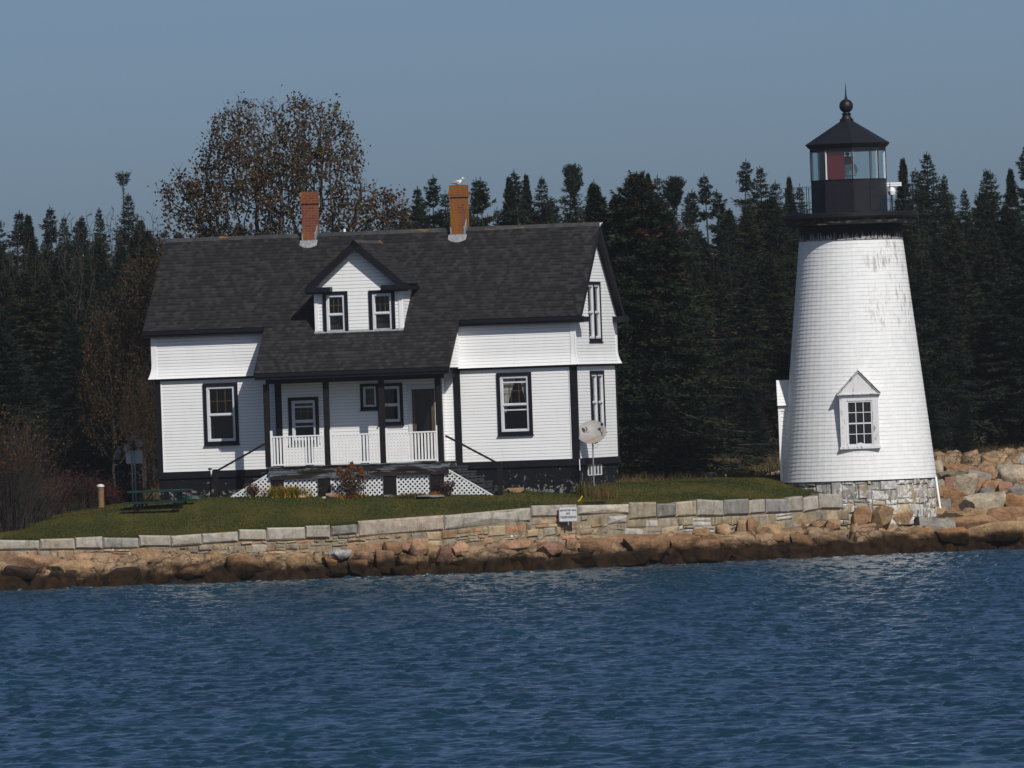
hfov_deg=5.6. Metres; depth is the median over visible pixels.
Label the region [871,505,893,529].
boulder
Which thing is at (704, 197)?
spruce tree
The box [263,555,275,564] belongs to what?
boulder
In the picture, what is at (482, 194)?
spruce tree
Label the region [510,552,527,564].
boulder
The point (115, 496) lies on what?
shrub
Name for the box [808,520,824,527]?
boulder
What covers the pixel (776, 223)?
spruce tree
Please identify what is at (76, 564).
boulder
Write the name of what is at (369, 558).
boulder
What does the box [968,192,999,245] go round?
spruce tree
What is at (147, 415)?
autumn tree
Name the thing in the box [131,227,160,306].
spruce tree
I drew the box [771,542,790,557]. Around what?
boulder
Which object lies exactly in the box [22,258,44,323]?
spruce tree
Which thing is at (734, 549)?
boulder
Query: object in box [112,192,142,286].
spruce tree
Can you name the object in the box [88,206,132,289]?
bare tree
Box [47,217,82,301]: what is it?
spruce tree
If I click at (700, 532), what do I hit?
boulder
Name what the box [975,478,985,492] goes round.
boulder
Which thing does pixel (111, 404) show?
autumn tree
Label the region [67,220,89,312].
spruce tree
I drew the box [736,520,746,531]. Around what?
boulder
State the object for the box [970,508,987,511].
boulder
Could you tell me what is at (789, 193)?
pine tree
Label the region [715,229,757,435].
spruce tree
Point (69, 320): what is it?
spruce tree
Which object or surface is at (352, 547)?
boulder
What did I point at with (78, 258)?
bare tree
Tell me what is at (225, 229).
spruce tree
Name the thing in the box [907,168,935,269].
spruce tree
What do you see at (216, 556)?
boulder
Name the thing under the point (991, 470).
boulder
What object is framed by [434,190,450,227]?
spruce tree
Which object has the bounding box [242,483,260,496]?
rose bush
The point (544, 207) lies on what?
spruce tree
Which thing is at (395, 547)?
boulder
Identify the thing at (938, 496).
white pole
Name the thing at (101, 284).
spruce tree
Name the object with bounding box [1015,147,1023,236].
spruce tree
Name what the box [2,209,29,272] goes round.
spruce tree
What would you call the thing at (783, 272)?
spruce tree
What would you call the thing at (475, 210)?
spruce tree
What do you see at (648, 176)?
pine tree
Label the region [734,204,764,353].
spruce tree
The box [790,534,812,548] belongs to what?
boulder
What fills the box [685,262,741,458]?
spruce tree
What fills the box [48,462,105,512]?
shrub
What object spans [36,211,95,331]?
bare tree
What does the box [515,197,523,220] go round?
spruce tree
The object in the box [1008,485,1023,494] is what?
boulder
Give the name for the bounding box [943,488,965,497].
boulder
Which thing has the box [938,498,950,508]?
boulder
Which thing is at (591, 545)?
boulder
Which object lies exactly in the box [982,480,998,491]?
boulder
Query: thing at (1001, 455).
rock slope
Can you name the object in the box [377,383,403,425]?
window
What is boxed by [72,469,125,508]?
shrub
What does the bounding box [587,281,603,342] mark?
window
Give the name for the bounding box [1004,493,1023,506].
boulder
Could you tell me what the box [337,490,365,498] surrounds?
grass clump
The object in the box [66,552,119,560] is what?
boulder
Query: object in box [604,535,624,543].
boulder
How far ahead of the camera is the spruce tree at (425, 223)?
394.55 m
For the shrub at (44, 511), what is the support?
on the ground at (336, 510)
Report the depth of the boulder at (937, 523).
309.71 m
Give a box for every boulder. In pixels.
[0,553,59,568]
[0,565,37,580]
[46,559,95,572]
[49,570,76,578]
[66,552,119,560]
[100,567,139,581]
[130,547,158,558]
[142,557,172,563]
[175,565,220,579]
[210,552,225,561]
[225,556,254,578]
[226,555,265,571]
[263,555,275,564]
[268,562,286,569]
[286,554,307,567]
[286,566,309,575]
[322,557,337,568]
[325,568,349,576]
[328,549,350,561]
[346,543,357,553]
[347,559,367,576]
[356,543,382,552]
[358,552,374,564]
[374,549,394,573]
[382,541,402,553]
[390,565,412,575]
[395,554,416,570]
[402,538,412,552]
[409,538,428,556]
[416,556,428,569]
[426,545,438,556]
[434,544,452,565]
[449,561,465,565]
[450,542,468,556]
[456,551,472,557]
[498,540,530,550]
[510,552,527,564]
[536,541,564,556]
[558,552,597,567]
[565,539,576,549]
[579,538,612,554]
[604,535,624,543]
[614,551,650,566]
[622,533,669,561]
[669,533,701,544]
[671,539,721,563]
[692,529,709,536]
[700,534,726,549]
[716,524,730,534]
[726,545,739,555]
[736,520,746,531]
[746,518,757,533]
[753,544,769,559]
[757,523,781,533]
[760,532,784,542]
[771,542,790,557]
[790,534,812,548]
[797,518,806,528]
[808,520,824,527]
[813,535,839,548]
[824,519,840,530]
[850,506,871,525]
[859,523,875,528]
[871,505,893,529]
[881,532,907,538]
[892,510,912,523]
[910,527,930,540]
[914,517,955,529]
[934,461,943,472]
[934,527,969,545]
[935,485,946,495]
[936,506,945,517]
[937,479,944,485]
[938,471,967,479]
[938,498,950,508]
[943,464,978,470]
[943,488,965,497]
[945,476,953,488]
[949,514,998,528]
[950,496,961,510]
[953,473,980,494]
[957,510,986,516]
[958,500,974,510]
[962,491,1005,509]
[966,469,991,479]
[968,521,1023,545]
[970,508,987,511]
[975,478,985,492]
[976,488,992,493]
[978,465,997,476]
[980,456,997,462]
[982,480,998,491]
[987,507,1023,520]
[995,464,1014,472]
[997,464,1023,482]
[997,481,1012,491]
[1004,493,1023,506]
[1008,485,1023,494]
[1017,455,1023,462]
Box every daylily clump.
[250,481,320,498]
[394,491,431,498]
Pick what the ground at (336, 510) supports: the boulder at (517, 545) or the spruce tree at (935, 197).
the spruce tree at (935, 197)
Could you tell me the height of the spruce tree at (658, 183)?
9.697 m
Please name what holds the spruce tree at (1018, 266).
on the ground at (336, 510)
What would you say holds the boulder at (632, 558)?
on the rocky shore
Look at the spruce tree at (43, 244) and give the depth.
401.60 m
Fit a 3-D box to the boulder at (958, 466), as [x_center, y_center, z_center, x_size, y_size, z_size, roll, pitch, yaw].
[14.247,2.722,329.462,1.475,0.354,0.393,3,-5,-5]
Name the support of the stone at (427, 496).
on the ground at (336, 510)
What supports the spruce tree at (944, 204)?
on the ground at (336, 510)
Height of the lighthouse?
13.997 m
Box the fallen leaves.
[431,490,446,494]
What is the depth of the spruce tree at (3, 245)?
381.49 m
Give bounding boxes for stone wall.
[0,493,849,558]
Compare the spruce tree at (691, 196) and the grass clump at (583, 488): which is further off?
the spruce tree at (691, 196)
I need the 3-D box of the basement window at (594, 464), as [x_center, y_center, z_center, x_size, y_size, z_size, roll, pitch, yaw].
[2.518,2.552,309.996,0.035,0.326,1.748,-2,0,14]
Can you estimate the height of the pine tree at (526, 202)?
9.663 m
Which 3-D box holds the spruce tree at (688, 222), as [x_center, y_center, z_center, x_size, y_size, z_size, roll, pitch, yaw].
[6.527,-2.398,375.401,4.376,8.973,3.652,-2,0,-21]
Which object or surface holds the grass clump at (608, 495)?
on the ground at (336, 510)
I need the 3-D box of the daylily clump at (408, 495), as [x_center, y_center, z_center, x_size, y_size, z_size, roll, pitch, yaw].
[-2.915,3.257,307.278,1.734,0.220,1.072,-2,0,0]
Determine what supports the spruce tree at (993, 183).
on the ground at (336, 510)
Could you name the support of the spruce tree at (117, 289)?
on the ground at (336, 510)
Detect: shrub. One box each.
[0,379,83,531]
[4,467,88,521]
[36,467,78,515]
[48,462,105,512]
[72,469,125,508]
[98,479,130,504]
[119,481,146,501]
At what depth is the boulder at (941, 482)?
324.33 m
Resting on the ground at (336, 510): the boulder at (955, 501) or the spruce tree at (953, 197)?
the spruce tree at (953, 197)
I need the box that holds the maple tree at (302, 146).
[147,84,415,237]
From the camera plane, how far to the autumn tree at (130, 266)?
340.87 m
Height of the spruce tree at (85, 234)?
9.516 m
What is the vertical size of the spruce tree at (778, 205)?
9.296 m
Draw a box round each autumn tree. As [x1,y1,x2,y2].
[71,308,150,490]
[74,264,155,489]
[90,230,206,427]
[109,224,235,471]
[118,376,156,489]
[125,345,178,472]
[375,218,414,230]
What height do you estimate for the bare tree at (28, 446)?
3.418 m
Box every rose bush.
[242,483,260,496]
[436,475,456,495]
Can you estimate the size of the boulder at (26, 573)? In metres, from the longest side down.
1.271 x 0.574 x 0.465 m
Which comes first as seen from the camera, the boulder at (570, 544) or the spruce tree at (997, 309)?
the boulder at (570, 544)
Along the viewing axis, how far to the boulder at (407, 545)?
301.11 m
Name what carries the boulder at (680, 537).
on the rocky shore
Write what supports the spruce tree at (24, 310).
on the ground at (336, 510)
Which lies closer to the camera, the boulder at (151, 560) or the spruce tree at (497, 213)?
the boulder at (151, 560)
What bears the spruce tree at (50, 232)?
on the ground at (336, 510)
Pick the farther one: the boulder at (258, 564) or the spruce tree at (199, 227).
the spruce tree at (199, 227)
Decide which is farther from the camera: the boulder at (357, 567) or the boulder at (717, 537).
the boulder at (717, 537)
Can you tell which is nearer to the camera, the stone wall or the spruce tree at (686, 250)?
the stone wall
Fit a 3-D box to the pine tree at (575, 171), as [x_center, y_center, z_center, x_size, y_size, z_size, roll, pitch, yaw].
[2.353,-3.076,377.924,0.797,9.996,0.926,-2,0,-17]
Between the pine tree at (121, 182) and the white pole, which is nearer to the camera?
the white pole
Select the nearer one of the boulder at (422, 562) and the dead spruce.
the boulder at (422, 562)
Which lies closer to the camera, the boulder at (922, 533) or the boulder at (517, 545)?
the boulder at (517, 545)
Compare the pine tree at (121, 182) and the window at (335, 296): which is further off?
the pine tree at (121, 182)
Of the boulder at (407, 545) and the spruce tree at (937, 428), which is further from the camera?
the spruce tree at (937, 428)
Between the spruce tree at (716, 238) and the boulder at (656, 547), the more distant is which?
the spruce tree at (716, 238)
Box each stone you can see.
[325,492,339,497]
[416,495,444,497]
[507,487,524,492]
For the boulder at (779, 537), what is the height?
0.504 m
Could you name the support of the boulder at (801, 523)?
on the rocky shore
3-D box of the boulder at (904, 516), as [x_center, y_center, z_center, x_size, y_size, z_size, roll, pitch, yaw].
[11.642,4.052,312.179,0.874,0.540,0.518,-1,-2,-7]
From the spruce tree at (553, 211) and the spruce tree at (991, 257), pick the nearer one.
the spruce tree at (991, 257)
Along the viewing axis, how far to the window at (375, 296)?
308.93 m
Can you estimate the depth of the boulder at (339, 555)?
300.20 m
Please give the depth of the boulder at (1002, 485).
322.83 m
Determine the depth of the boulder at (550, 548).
300.97 m
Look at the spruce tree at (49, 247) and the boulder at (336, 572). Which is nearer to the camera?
the boulder at (336, 572)
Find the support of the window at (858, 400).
in the lighthouse
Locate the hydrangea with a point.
(351, 481)
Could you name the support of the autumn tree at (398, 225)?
on the ground at (336, 510)
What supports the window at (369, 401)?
in the keepers house
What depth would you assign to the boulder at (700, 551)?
303.30 m
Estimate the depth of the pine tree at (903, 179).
381.74 m
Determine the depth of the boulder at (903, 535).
308.60 m
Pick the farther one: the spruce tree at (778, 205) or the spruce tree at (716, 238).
the spruce tree at (716, 238)
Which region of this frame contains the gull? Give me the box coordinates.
[449,177,464,184]
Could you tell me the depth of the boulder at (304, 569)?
299.50 m
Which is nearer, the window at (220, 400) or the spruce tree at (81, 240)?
the window at (220, 400)
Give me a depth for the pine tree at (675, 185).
374.40 m
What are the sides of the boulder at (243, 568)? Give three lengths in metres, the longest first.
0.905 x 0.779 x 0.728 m
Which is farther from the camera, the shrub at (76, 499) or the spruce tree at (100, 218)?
the spruce tree at (100, 218)
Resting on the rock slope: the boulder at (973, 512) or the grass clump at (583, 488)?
the boulder at (973, 512)
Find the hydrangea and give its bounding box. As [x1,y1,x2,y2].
[335,461,370,498]
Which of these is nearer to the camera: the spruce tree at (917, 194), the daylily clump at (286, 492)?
the daylily clump at (286, 492)
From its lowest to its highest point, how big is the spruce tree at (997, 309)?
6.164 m
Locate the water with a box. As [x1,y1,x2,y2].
[0,548,1023,767]
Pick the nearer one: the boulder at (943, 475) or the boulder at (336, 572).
the boulder at (336, 572)
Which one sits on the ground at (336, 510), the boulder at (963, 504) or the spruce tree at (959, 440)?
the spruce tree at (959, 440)
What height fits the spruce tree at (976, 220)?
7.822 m
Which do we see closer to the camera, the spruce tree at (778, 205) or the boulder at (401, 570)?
the boulder at (401, 570)
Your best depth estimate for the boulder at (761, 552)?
305.18 m
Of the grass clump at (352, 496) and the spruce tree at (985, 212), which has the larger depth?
the spruce tree at (985, 212)
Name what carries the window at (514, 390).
in the keepers house
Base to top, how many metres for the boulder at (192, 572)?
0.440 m
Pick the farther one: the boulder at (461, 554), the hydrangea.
the hydrangea
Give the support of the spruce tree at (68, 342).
on the ground at (336, 510)
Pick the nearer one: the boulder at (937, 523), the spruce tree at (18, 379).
the boulder at (937, 523)
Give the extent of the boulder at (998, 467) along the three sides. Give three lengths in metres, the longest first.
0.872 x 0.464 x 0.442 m
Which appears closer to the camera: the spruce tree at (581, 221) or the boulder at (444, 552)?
the boulder at (444, 552)
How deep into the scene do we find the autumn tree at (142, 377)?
329.95 m
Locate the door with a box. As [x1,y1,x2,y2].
[407,384,436,461]
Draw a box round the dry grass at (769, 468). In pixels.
[24,441,1023,520]
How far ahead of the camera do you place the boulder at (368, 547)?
301.24 m
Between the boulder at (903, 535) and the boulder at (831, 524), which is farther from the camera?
the boulder at (831, 524)
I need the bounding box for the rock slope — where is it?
[900,446,1023,526]
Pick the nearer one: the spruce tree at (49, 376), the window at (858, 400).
the window at (858, 400)
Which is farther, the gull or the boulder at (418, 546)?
the gull
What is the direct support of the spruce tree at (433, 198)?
on the ground at (336, 510)
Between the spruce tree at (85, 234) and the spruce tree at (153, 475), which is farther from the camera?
the spruce tree at (85, 234)
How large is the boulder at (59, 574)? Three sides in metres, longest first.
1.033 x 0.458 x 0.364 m
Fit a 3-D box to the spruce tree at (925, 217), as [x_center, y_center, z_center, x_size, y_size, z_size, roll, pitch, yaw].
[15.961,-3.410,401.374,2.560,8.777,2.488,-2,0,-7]
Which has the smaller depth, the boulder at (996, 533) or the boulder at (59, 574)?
the boulder at (59, 574)
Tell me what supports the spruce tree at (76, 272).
on the ground at (336, 510)
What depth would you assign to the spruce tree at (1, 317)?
351.88 m
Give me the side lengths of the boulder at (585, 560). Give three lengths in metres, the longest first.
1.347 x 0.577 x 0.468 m
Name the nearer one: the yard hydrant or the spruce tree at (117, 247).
the yard hydrant
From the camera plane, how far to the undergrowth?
352.09 m
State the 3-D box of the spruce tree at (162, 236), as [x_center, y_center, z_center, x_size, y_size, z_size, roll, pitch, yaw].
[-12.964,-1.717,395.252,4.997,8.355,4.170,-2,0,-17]
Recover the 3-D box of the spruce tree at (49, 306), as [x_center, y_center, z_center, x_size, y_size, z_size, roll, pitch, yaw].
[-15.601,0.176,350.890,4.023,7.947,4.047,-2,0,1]
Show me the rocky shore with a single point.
(487, 555)
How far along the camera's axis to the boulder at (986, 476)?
325.89 m
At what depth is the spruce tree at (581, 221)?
381.33 m
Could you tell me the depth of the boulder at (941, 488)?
322.25 m
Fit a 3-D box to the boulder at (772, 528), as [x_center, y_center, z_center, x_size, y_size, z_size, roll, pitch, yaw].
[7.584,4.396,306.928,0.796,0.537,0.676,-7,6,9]
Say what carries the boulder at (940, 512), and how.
on the rock slope
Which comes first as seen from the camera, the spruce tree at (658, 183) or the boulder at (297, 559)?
the boulder at (297, 559)
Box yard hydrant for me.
[208,468,212,496]
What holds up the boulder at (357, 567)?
on the rocky shore
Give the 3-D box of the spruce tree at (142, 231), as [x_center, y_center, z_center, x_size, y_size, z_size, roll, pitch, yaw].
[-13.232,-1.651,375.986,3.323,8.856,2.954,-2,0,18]
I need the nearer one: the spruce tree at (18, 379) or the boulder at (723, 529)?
the boulder at (723, 529)
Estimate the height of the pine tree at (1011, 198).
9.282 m
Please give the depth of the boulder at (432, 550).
300.88 m
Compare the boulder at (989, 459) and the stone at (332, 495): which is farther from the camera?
the boulder at (989, 459)
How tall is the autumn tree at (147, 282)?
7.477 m
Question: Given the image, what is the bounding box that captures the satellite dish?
[579,420,605,486]
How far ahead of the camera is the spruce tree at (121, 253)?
367.18 m
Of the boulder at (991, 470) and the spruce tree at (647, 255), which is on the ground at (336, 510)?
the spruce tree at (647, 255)
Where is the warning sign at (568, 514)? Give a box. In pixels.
[559,506,577,524]
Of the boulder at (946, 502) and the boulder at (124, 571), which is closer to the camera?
the boulder at (124, 571)
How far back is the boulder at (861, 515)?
310.72 m
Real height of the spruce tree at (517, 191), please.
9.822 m
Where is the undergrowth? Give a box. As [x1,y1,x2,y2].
[5,370,1023,500]
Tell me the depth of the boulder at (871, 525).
309.06 m
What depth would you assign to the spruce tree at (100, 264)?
371.75 m
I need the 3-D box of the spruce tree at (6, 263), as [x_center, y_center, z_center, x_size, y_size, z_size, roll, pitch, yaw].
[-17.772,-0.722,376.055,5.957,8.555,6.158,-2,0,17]
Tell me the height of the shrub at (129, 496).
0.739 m
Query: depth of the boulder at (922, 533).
309.03 m
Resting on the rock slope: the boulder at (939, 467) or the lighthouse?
the boulder at (939, 467)
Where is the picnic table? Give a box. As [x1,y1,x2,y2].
[124,489,196,510]
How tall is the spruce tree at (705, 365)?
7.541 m
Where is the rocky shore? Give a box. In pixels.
[0,516,1023,590]
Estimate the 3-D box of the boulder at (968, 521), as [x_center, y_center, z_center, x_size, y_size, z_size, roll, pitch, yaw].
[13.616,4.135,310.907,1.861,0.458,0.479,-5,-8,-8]
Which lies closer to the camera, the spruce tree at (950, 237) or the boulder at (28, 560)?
the boulder at (28, 560)
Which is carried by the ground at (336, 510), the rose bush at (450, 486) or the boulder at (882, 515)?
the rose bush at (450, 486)
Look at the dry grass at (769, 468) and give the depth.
326.46 m
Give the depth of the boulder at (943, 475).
326.74 m
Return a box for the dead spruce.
[114,252,157,478]
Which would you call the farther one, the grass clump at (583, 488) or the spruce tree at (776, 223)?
the spruce tree at (776, 223)
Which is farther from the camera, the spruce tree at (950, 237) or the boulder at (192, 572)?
the spruce tree at (950, 237)
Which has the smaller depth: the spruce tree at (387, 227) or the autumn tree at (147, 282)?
the autumn tree at (147, 282)
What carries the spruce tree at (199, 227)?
on the ground at (336, 510)
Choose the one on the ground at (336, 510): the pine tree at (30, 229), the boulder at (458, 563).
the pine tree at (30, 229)
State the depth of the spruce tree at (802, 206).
378.08 m
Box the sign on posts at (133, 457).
[126,443,142,501]
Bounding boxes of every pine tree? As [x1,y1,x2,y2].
[19,213,44,272]
[115,171,130,252]
[499,175,519,225]
[519,172,534,224]
[562,163,583,221]
[645,173,652,195]
[662,175,686,229]
[782,176,798,247]
[893,157,917,271]
[1001,168,1023,265]
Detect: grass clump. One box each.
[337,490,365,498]
[570,475,602,496]
[582,480,624,498]
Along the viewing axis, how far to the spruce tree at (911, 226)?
375.29 m
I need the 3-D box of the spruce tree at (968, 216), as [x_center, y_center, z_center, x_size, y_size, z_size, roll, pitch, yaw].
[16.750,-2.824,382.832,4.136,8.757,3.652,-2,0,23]
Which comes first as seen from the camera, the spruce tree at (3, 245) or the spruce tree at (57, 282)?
the spruce tree at (57, 282)
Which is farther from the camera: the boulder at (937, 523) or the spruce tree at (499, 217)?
the spruce tree at (499, 217)
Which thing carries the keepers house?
on the ground at (336, 510)
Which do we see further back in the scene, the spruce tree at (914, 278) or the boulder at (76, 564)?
the spruce tree at (914, 278)
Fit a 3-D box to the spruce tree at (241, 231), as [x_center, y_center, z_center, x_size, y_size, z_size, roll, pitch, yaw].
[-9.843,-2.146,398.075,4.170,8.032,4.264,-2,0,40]
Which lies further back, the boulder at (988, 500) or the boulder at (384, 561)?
the boulder at (988, 500)
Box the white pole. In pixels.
[935,477,940,508]
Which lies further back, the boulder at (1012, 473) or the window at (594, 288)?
the boulder at (1012, 473)
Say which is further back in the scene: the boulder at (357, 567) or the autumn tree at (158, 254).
the autumn tree at (158, 254)
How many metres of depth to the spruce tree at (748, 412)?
342.00 m
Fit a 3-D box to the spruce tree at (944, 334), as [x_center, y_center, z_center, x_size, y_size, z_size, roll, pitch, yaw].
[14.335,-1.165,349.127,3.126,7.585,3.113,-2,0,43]
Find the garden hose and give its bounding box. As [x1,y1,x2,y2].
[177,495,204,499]
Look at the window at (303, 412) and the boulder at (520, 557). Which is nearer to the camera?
the boulder at (520, 557)
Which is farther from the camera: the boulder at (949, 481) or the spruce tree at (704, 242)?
the spruce tree at (704, 242)
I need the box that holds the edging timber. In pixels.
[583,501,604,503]
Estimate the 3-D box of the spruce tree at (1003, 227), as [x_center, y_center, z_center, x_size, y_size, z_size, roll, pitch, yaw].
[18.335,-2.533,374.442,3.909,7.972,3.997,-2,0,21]
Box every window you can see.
[203,382,239,445]
[288,397,320,444]
[322,291,348,331]
[360,383,378,410]
[368,290,395,329]
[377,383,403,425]
[496,372,533,436]
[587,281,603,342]
[587,464,601,475]
[589,370,606,432]
[836,369,880,448]
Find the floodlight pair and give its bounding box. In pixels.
[124,436,142,451]
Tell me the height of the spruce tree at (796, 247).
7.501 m
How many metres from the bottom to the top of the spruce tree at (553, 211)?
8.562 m
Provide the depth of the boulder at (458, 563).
300.03 m
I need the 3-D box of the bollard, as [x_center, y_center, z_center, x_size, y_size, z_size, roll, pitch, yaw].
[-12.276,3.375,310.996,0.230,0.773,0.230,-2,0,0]
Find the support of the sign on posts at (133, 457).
on the ground at (336, 510)
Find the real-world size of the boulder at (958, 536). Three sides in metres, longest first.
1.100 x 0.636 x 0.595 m
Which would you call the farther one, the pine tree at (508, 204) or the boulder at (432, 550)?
the pine tree at (508, 204)
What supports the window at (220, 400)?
in the keepers house
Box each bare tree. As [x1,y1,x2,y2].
[2,218,47,352]
[6,411,44,493]
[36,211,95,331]
[68,210,116,323]
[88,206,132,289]
[125,211,165,289]
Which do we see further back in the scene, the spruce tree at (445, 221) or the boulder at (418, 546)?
the spruce tree at (445, 221)
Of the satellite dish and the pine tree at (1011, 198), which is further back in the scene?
the pine tree at (1011, 198)
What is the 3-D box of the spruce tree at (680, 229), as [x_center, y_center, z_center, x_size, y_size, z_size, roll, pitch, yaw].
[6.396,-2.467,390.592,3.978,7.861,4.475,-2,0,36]
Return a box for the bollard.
[97,484,103,507]
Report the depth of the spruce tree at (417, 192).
383.48 m
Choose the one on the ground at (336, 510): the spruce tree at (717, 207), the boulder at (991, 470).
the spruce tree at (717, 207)
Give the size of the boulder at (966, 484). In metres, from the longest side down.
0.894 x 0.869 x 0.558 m
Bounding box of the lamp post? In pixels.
[114,449,121,502]
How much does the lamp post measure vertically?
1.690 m
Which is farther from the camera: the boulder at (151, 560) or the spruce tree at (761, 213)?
the spruce tree at (761, 213)
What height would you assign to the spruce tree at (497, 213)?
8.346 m
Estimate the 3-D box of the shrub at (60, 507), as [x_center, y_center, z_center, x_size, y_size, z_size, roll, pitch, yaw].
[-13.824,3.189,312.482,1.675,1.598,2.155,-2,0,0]
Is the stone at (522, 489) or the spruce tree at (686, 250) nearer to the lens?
the stone at (522, 489)
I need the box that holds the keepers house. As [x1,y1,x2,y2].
[142,185,628,500]
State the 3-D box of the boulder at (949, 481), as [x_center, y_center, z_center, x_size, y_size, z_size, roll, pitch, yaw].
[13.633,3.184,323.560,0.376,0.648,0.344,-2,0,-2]
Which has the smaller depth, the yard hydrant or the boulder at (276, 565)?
the boulder at (276, 565)
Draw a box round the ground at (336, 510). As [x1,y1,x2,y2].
[0,425,1023,539]
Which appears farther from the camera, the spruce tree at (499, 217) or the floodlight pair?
the spruce tree at (499, 217)
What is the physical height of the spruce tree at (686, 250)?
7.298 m
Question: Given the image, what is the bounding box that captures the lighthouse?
[776,84,936,524]
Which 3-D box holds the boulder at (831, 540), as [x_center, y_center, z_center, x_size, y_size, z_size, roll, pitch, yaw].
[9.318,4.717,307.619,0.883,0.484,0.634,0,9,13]
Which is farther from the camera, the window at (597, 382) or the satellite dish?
the window at (597, 382)
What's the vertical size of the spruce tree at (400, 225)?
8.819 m
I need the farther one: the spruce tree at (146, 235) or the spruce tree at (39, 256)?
the spruce tree at (39, 256)
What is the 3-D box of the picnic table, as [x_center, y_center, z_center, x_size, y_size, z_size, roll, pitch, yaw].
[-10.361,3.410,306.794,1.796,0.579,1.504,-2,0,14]
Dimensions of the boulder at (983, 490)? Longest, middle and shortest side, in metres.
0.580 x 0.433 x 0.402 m
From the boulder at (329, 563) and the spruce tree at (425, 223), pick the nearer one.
the boulder at (329, 563)
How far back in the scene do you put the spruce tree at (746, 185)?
377.82 m
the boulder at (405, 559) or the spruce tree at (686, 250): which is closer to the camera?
the boulder at (405, 559)
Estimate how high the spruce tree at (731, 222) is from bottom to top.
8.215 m
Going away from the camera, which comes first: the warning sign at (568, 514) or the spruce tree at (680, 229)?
the warning sign at (568, 514)
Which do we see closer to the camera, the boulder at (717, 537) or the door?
the boulder at (717, 537)
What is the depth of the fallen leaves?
307.42 m
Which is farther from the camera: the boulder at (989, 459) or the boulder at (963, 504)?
the boulder at (989, 459)
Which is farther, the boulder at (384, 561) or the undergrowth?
the undergrowth
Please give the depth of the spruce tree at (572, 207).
375.80 m
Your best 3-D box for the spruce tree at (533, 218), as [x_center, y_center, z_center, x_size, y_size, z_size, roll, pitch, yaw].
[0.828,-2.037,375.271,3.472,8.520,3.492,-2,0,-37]
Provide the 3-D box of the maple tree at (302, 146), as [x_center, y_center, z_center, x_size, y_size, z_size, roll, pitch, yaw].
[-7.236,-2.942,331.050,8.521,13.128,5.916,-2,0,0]
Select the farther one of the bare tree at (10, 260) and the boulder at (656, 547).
the bare tree at (10, 260)
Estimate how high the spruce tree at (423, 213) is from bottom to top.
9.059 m
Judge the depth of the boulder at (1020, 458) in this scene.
329.81 m
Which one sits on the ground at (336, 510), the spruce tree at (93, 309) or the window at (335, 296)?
the spruce tree at (93, 309)
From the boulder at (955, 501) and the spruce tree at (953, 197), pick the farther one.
the spruce tree at (953, 197)
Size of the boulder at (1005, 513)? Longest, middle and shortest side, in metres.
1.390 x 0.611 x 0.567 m
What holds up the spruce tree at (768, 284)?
on the ground at (336, 510)
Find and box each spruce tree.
[0,220,20,292]
[0,249,27,302]
[0,269,63,502]
[0,304,15,501]
[0,327,77,514]
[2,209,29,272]
[5,273,87,457]
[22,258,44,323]
[22,361,116,496]
[31,244,50,275]
[32,324,156,489]
[37,206,78,315]
[39,240,47,265]
[42,243,53,274]
[45,251,83,359]
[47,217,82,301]
[48,306,124,484]
[65,223,90,322]
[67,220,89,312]
[70,257,88,331]
[76,215,93,302]
[79,237,115,326]
[81,273,121,437]
[82,292,135,482]
[83,208,113,311]
[101,245,137,417]
[108,281,130,476]
[109,233,133,261]
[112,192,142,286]
[115,297,157,484]
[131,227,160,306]
[132,220,145,263]
[157,229,170,252]
[192,219,206,237]
[218,222,232,236]
[230,225,246,235]
[384,211,398,229]
[394,206,415,229]
[404,185,426,228]
[408,199,435,228]
[410,209,437,228]
[417,175,444,227]
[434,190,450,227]
[469,177,496,369]
[469,179,491,226]
[492,210,502,225]
[496,207,511,225]
[505,168,531,224]
[514,176,557,368]
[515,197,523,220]
[527,211,538,224]
[539,200,563,223]
[552,171,586,222]
[570,169,772,477]
[571,216,580,222]
[579,183,593,222]
[651,174,669,211]
[675,217,688,249]
[676,262,717,416]
[678,196,711,285]
[679,188,709,285]
[681,243,708,337]
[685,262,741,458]
[695,176,720,297]
[695,236,714,303]
[701,209,768,432]
[705,189,732,233]
[709,214,730,256]
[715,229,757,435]
[719,390,778,461]
[728,208,797,430]
[730,159,753,208]
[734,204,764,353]
[738,253,793,449]
[741,165,797,297]
[754,258,794,449]
[757,181,798,297]
[787,183,808,254]
[788,229,798,295]
[902,199,929,292]
[904,233,952,445]
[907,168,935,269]
[908,151,974,277]
[908,184,936,272]
[915,236,1001,451]
[920,221,985,429]
[921,361,954,451]
[924,175,970,271]
[936,193,969,258]
[940,403,986,453]
[954,189,982,279]
[964,169,1006,282]
[967,205,987,258]
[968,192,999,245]
[972,171,1006,265]
[973,228,1022,370]
[978,273,1023,445]
[983,204,1023,318]
[1008,226,1023,364]
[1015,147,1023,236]
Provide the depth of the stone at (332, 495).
308.01 m
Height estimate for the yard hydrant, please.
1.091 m
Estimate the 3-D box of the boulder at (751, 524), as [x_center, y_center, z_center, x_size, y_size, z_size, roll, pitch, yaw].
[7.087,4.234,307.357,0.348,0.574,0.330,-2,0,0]
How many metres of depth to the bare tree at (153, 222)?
369.91 m

